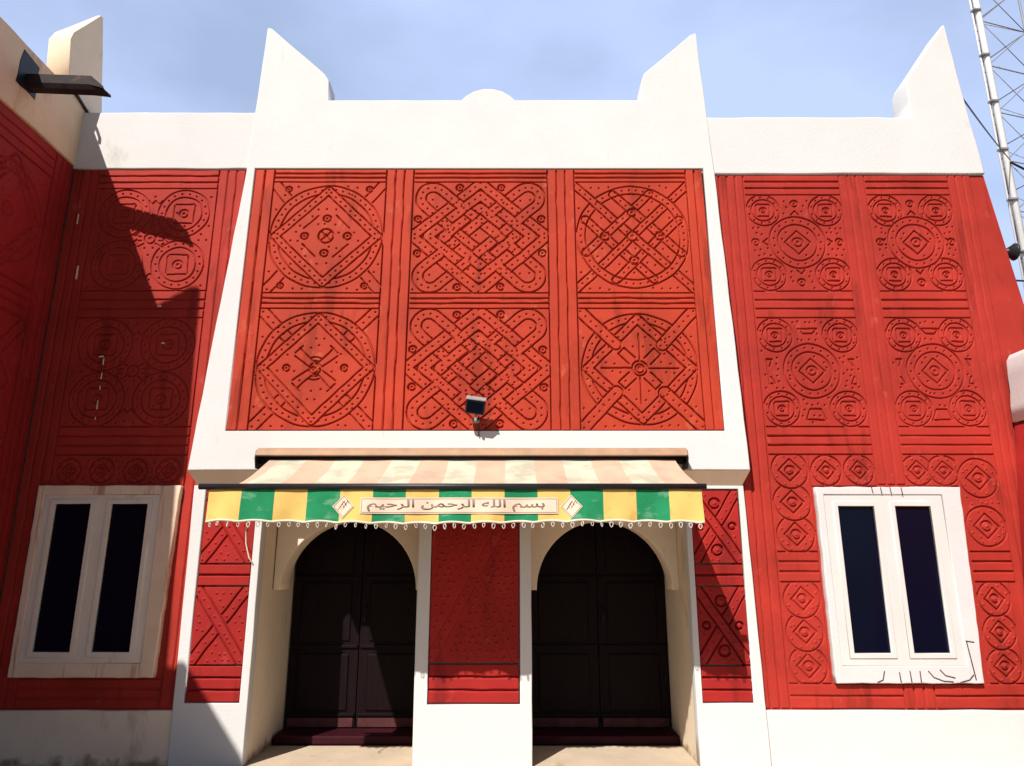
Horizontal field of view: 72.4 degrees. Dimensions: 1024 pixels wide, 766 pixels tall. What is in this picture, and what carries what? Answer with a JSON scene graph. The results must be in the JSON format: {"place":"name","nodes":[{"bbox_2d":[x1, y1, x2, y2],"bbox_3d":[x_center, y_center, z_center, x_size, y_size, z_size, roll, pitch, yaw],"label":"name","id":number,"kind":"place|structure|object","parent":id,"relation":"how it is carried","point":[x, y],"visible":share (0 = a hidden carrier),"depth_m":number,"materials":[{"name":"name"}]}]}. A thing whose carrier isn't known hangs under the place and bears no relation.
{"place":"outdoors","nodes":[
{"label":"outdoors","id":0,"kind":"place"},
{"bbox_2d":[245,746,698,765],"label":"pavement","id":1,"kind":"structure","parent":0,"point":[541,756],"depth_m":6.06,"materials":[{"name":"beige concrete"}]},
{"bbox_2d":[0,25,1023,765],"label":"palace building","id":2,"kind":"structure","parent":1,"relation":"on","point":[800,339],"depth_m":6.59,"materials":[{"name":"red paint"}]},
{"bbox_2d":[75,95,88,112],"bbox_3d":[-4.438,-2.895,7.175,0.048,0.161,0.558,0,-14,0],"label":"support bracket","id":3,"kind":"object","parent":2,"relation":"attached to","point":[82,104],"visible":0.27,"depth_m":7.22,"materials":[{"name":"black metal"}]},
{"bbox_2d":[7,485,183,677],"bbox_3d":[-3.626,1.714,6.141,1.283,1.623,0.072,0,-14,0],"label":"window","id":4,"kind":"structure","parent":2,"relation":"in","point":[94,597],"depth_m":6.12,"materials":[{"name":"paint"}]},
{"bbox_2d":[272,522,416,744],"bbox_3d":[-1.520,2.266,6.900,1.380,2.290,0.370,0,-14,0],"label":"door","id":5,"kind":"structure","parent":2,"relation":"in","point":[352,654],"depth_m":6.95,"materials":[{"name":"black wood"}]},
{"bbox_2d":[198,448,706,565],"bbox_3d":[-0.414,0.964,5.693,3.891,1.007,0.989,0,-14,0],"label":"awning","id":6,"kind":"object","parent":2,"relation":"attached to","point":[417,486],"visible":1,"depth_m":5.28,"materials":[{"name":"multicoloured fabric"}]},
{"bbox_2d":[465,395,486,435],"bbox_3d":[-0.322,0.294,6.279,0.194,0.349,0.281,0,-14,0],"label":"floodlight","id":7,"kind":"object","parent":2,"relation":"attached to","point":[475,405],"visible":1,"depth_m":6.20,"materials":[{"name":"black metal"}]},
{"bbox_2d":[531,522,679,744],"bbox_3d":[0.859,2.266,6.900,1.380,2.290,0.370,0,-14,0],"label":"door","id":8,"kind":"structure","parent":2,"relation":"in","point":[631,672],"depth_m":6.95,"materials":[{"name":"black wood"}]},
{"bbox_2d":[813,487,983,683],"bbox_3d":[3.383,1.742,6.131,1.303,1.655,0.078,0,-14,0],"label":"window","id":9,"kind":"structure","parent":2,"relation":"in","point":[898,587],"depth_m":6.11,"materials":[{"name":"white paint"}]},
{"bbox_2d":[1006,350,1023,579],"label":"courtyard wall","id":10,"kind":"structure","parent":1,"relation":"on","point":[1015,367],"depth_m":6.39,"materials":[{"name":"paint"}]},
{"bbox_2d":[272,745,679,745],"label":"ground","id":11,"kind":"structure","parent":0,"point":[532,745],"depth_m":6.47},
{"bbox_2d":[0,16,102,601],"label":"side building","id":12,"kind":"structure","parent":11,"relation":"on","point":[39,137],"depth_m":6.46,"materials":[{"name":"paint"}]},
{"bbox_2d":[16,49,110,99],"bbox_3d":[-4.120,-2.813,6.437,0.920,0.430,0.261,0,-14,0],"label":"roof spout","id":13,"kind":"object","parent":12,"relation":"attached to","point":[31,81],"visible":0.95,"depth_m":6.37,"materials":[{"name":"metal"}]},
{"bbox_2d":[969,0,1023,286],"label":"lattice mast","id":14,"kind":"object","parent":11,"relation":"on","point":[1012,197],"visible":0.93,"depth_m":14.28,"materials":[{"name":"white metal"}]},
{"bbox_2d":[964,99,1010,159],"bbox_3d":[7.265,-3.836,10.671,0.020,2.646,7.756,-12,-19,40],"label":"overhead wire","id":15,"kind":"object","parent":14,"relation":"attached to","point":[976,117],"visible":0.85,"depth_m":10.07,"materials":[{"name":"black metal"}]},
{"bbox_2d":[1010,161,1023,169],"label":"overhead wire","id":16,"kind":"object","parent":14,"relation":"attached to","point":[1016,165],"visible":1,"depth_m":13.86,"materials":[{"name":"black metal"}]},
{"bbox_2d":[0,0,1023,302],"label":"sky","id":17,"kind":"structure","parent":0,"point":[758,58],"materials":[{"name":"blue"}]},
{"bbox_2d":[1006,243,1020,260],"bbox_3d":[4.937,-1.307,6.992,0.155,0.176,0.184,0,-14,0],"label":"horn speaker","id":18,"kind":"object","parent":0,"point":[1013,250],"visible":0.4,"depth_m":6.96}
]}

